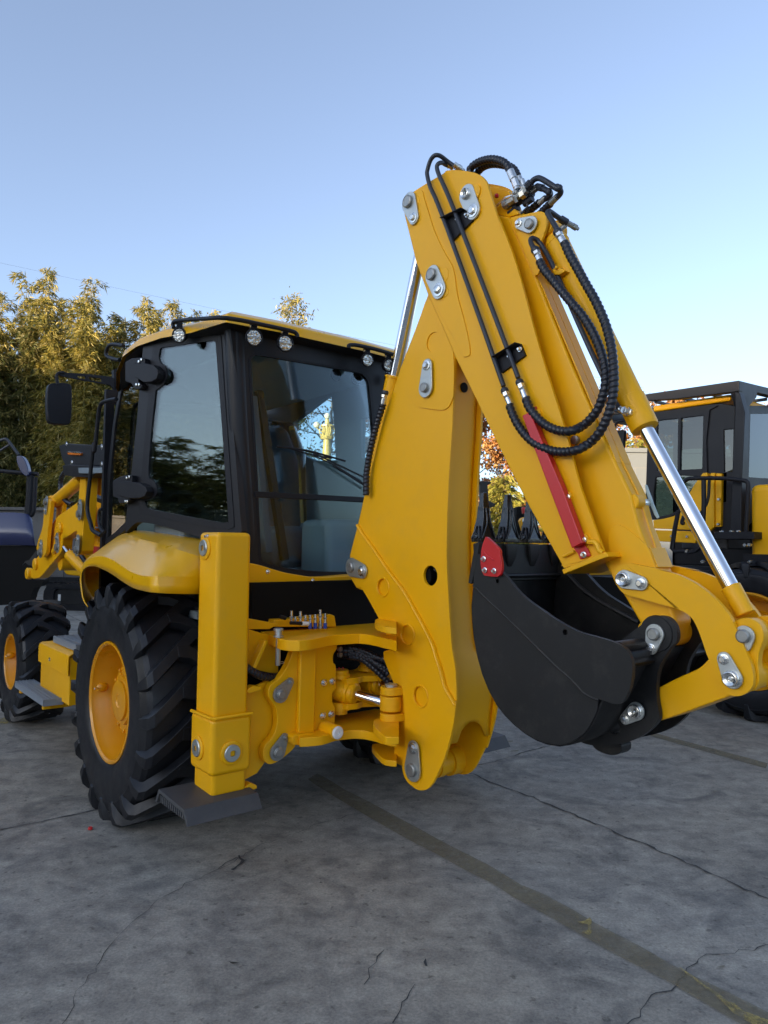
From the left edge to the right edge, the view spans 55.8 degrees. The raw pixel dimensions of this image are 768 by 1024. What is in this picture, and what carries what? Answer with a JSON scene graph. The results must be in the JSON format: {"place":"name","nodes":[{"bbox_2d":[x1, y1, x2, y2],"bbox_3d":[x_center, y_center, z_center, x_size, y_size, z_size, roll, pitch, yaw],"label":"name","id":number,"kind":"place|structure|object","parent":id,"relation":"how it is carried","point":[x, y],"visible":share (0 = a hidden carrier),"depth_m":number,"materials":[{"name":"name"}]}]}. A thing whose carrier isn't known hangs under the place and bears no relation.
{"place":"outdoors","nodes":[
{"label":"outdoors","id":0,"kind":"place"},
{"bbox_2d":[43,570,92,610],"bbox_3d":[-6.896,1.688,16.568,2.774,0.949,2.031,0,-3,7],"label":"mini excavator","id":1,"kind":"object","parent":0,"point":[65,592],"visible":0.22,"depth_m":15.57,"materials":[{"name":"metal"}]},
{"bbox_2d":[7,264,598,377],"bbox_3d":[-4.124,-7.571,28.038,26.675,6.148,0.370,0,-3,11],"label":"overhead cable","id":2,"kind":"object","parent":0,"point":[193,304],"visible":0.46,"depth_m":28.95,"materials":[{"name":"black plastic"}]},
{"bbox_2d":[314,413,334,460],"bbox_3d":[-1.961,-0.406,24.541,0.844,5.943,0.575,-1,-3,30],"label":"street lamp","id":3,"kind":"object","parent":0,"point":[327,436],"visible":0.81,"depth_m":24.51,"materials":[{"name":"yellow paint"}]},
{"bbox_2d":[0,586,767,1023],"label":"ground","id":4,"kind":"structure","parent":0,"point":[286,928],"depth_m":3.16,"materials":[{"name":"concrete"}]},
{"bbox_2d":[0,292,22,426],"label":"bamboo clump","id":5,"kind":"object","parent":4,"relation":"on","point":[5,345],"visible":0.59,"depth_m":25.66,"materials":[{"name":"green plant"}]},
{"bbox_2d":[0,297,31,505],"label":"bamboo clump","id":6,"kind":"object","parent":4,"relation":"on","point":[8,363],"visible":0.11,"depth_m":25.52,"materials":[{"name":"green plant"}]},
{"bbox_2d":[0,438,48,604],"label":"dark loader","id":7,"kind":"object","parent":4,"relation":"on","point":[16,561],"visible":0.88,"depth_m":8.21,"materials":[{"name":"blue paint"}]},
{"bbox_2d":[0,300,72,506],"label":"bamboo clump","id":8,"kind":"object","parent":4,"relation":"on","point":[10,496],"visible":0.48,"depth_m":24.93,"materials":[{"name":"green plant"}]},
{"bbox_2d":[0,809,95,829],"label":"floor joint","id":9,"kind":"object","parent":4,"relation":"on","point":[49,819],"visible":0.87,"depth_m":3.94,"materials":[{"name":"grey concrete"}]},
{"bbox_2d":[0,507,97,585],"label":"boundary wall","id":10,"kind":"structure","parent":4,"relation":"on","point":[37,518],"depth_m":23.58,"materials":[{"name":"grey concrete"}]},
{"bbox_2d":[6,266,108,506],"bbox_3d":[-11.496,-3.081,25.707,3.165,11.144,2.760,-1,-3,30],"label":"bamboo clump","id":11,"kind":"object","parent":4,"relation":"on","point":[39,285],"visible":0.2,"depth_m":25.24,"materials":[{"name":"green plant"}]},
{"bbox_2d":[20,290,139,507],"bbox_3d":[-10.227,-2.593,25.017,4.109,10.141,4.000,3,-3,-35],"label":"bamboo clump","id":12,"kind":"object","parent":4,"relation":"on","point":[71,432],"visible":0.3,"depth_m":24.52,"materials":[{"name":"green plant"}]},
{"bbox_2d":[95,311,137,433],"bbox_3d":[-8.758,-2.261,25.561,2.795,9.565,3.864,2,-3,-19],"label":"bamboo clump","id":13,"kind":"object","parent":4,"relation":"on","point":[120,336],"visible":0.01,"depth_m":25.46,"materials":[{"name":"green plant"}]},
{"bbox_2d":[67,300,166,497],"bbox_3d":[-10.086,-2.638,26.134,4.000,10.332,4.109,-1,-3,37],"label":"bamboo clump","id":14,"kind":"object","parent":4,"relation":"on","point":[110,330],"visible":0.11,"depth_m":24.85,"materials":[{"name":"green plant"}]},
{"bbox_2d":[136,295,201,337],"bbox_3d":[-7.583,-2.647,25.752,2.666,10.382,2.324,2,-3,-22],"label":"bamboo clump","id":15,"kind":"object","parent":4,"relation":"on","point":[151,324],"visible":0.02,"depth_m":25.48,"materials":[{"name":"green plant"}]},
{"bbox_2d":[62,813,357,1023],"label":"crack","id":16,"kind":"object","parent":4,"relation":"on","point":[147,910],"visible":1,"depth_m":2.84,"materials":[{"name":"grey concrete"}]},
{"bbox_2d":[206,309,221,315],"bbox_3d":[-6.707,-2.307,25.644,2.034,9.716,2.332,1,-3,-3],"label":"bamboo clump","id":17,"kind":"object","parent":4,"relation":"on","point":[213,314],"depth_m":25.09,"materials":[{"name":"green plant"}]},
{"bbox_2d":[231,855,244,869],"bbox_3d":[-0.683,1.650,3.414,0.046,0.001,0.162,1,-3,2],"label":"crack","id":18,"kind":"object","parent":4,"relation":"on","point":[242,860],"visible":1,"depth_m":3.42,"materials":[{"name":"grey concrete"}]},
{"bbox_2d":[273,286,325,460],"bbox_3d":[-3.524,-3.023,27.625,3.544,11.406,3.312,-1,-3,32],"label":"leafy tree","id":19,"kind":"object","parent":4,"relation":"on","point":[290,306],"visible":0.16,"depth_m":27.59,"materials":[{"name":"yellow plant"}]},
{"bbox_2d":[300,398,368,460],"bbox_3d":[-2.406,-1.988,30.319,5.995,9.606,5.975,1,-3,0],"label":"bare tree","id":20,"kind":"object","parent":4,"relation":"on","point":[331,418],"visible":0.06,"depth_m":30.14,"materials":[{"name":"brown plant"}]},
{"bbox_2d":[323,419,370,459],"bbox_3d":[-0.794,-1.673,32.969,4.553,9.250,4.277,2,-3,-27],"label":"autumn tree","id":21,"kind":"object","parent":4,"relation":"on","point":[367,424],"visible":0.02,"depth_m":32.46,"materials":[{"name":"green plant"}]},
{"bbox_2d":[364,950,383,983],"bbox_3d":[-0.041,1.622,2.591,0.023,0.001,0.227,0,-3,16],"label":"crack","id":22,"kind":"object","parent":4,"relation":"on","point":[373,964],"visible":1,"depth_m":2.61,"materials":[{"name":"grey concrete"}]},
{"bbox_2d":[0,153,767,827],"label":"backhoe loader","id":23,"kind":"object","parent":4,"relation":"on","point":[258,587],"visible":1,"depth_m":3.55,"materials":[{"name":"yellow paint"}]},
{"bbox_2d":[392,984,414,1022],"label":"crack","id":24,"kind":"object","parent":4,"relation":"on","point":[401,1005],"visible":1,"depth_m":2.37,"materials":[{"name":"grey concrete"}]},
{"bbox_2d":[478,414,525,521],"bbox_3d":[4.042,-1.290,32.186,4.622,8.540,4.285,-1,-3,38],"label":"autumn tree","id":25,"kind":"object","parent":4,"relation":"on","point":[488,446],"visible":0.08,"depth_m":32.10,"materials":[{"name":"orange plant"}]},
{"bbox_2d":[479,434,541,533],"bbox_3d":[6.441,-1.420,33.034,5.225,8.940,4.798,-2,-4,44],"label":"autumn tree","id":26,"kind":"object","parent":4,"relation":"on","point":[502,467],"visible":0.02,"depth_m":33.11,"materials":[{"name":"orange plant"}]},
{"bbox_2d":[479,481,546,544],"bbox_3d":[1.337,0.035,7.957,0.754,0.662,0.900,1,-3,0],"label":"second backhoe","id":27,"kind":"object","parent":4,"relation":"on","point":[518,510],"visible":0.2,"depth_m":7.60,"materials":[{"name":"black paint"}]},
{"bbox_2d":[478,745,550,764],"bbox_3d":[0.884,1.748,5.185,0.972,0.001,0.055,3,-3,-37],"label":"floor joint","id":28,"kind":"object","parent":4,"relation":"on","point":[516,754],"visible":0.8,"depth_m":5.28,"materials":[{"name":"grey concrete"}]},
{"bbox_2d":[488,473,542,543],"bbox_3d":[2.933,0.747,18.025,3.359,3.408,3.196,-2,-3,43],"label":"cedar tree","id":29,"kind":"object","parent":4,"relation":"on","point":[496,493],"visible":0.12,"depth_m":17.85,"materials":[{"name":"yellow plant"}]},
{"bbox_2d":[309,774,767,1023],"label":"floor line","id":30,"kind":"object","parent":4,"relation":"on","point":[692,986],"visible":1,"depth_m":3.02,"materials":[{"name":"yellow paint"}]},
{"bbox_2d":[580,917,591,933],"bbox_3d":[0.800,1.641,2.880,0.055,0.001,0.140,0,-3,13],"label":"floor line","id":31,"kind":"object","parent":30,"relation":"on","point":[588,920],"visible":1,"depth_m":2.90,"materials":[{"name":"yellow paint"}]},
{"bbox_2d":[679,967,767,1023],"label":"floor line","id":32,"kind":"object","parent":30,"relation":"on","point":[750,1017],"visible":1,"depth_m":2.34,"materials":[{"name":"yellow paint"}]},
{"bbox_2d":[547,386,627,543],"bbox_3d":[8.869,-1.274,32.413,4.961,8.656,4.863,3,-3,-43],"label":"autumn tree","id":33,"kind":"object","parent":4,"relation":"on","point":[619,425],"visible":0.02,"depth_m":31.25,"materials":[{"name":"orange plant"}]},
{"bbox_2d":[471,773,766,897],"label":"floor joint","id":34,"kind":"object","parent":4,"relation":"on","point":[627,837],"visible":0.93,"depth_m":3.75,"materials":[{"name":"grey concrete"}]},
{"bbox_2d":[605,387,656,447],"bbox_3d":[10.740,-1.450,32.217,4.240,9.039,4.799,-1,-3,39],"label":"autumn tree","id":35,"kind":"object","parent":4,"relation":"on","point":[628,436],"visible":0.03,"depth_m":31.45,"materials":[{"name":"orange plant"}]},
{"bbox_2d":[625,436,646,447],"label":"cedar tree","id":36,"kind":"object","parent":4,"relation":"on","point":[640,443],"depth_m":24.12,"materials":[{"name":"yellow plant"}]},
{"bbox_2d":[590,381,767,721],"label":"wheel loader","id":37,"kind":"object","parent":4,"relation":"on","point":[715,445],"visible":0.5,"depth_m":7.11,"materials":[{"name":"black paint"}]},
{"bbox_2d":[666,397,702,402],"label":"autumn tree","id":38,"kind":"object","parent":4,"relation":"on","point":[674,401],"visible":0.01,"depth_m":31.97,"materials":[{"name":"orange plant"}]},
{"bbox_2d":[627,944,767,1023],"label":"crack","id":39,"kind":"object","parent":4,"relation":"on","point":[679,979],"visible":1,"depth_m":2.48,"materials":[{"name":"grey concrete"}]},
{"bbox_2d":[650,734,767,767],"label":"floor line","id":40,"kind":"object","parent":4,"relation":"on","point":[720,752],"visible":0.8,"depth_m":5.38,"materials":[{"name":"paint"}]},
{"bbox_2d":[0,0,767,543],"label":"sky","id":41,"kind":"structure","parent":0,"point":[228,156],"materials":[{"name":"blue"}]},
{"bbox_2d":[625,448,687,565],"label":"block wall","id":42,"kind":"structure","parent":0,"point":[637,457],"depth_m":19.07,"materials":[{"name":"beige concrete"}]}
]}

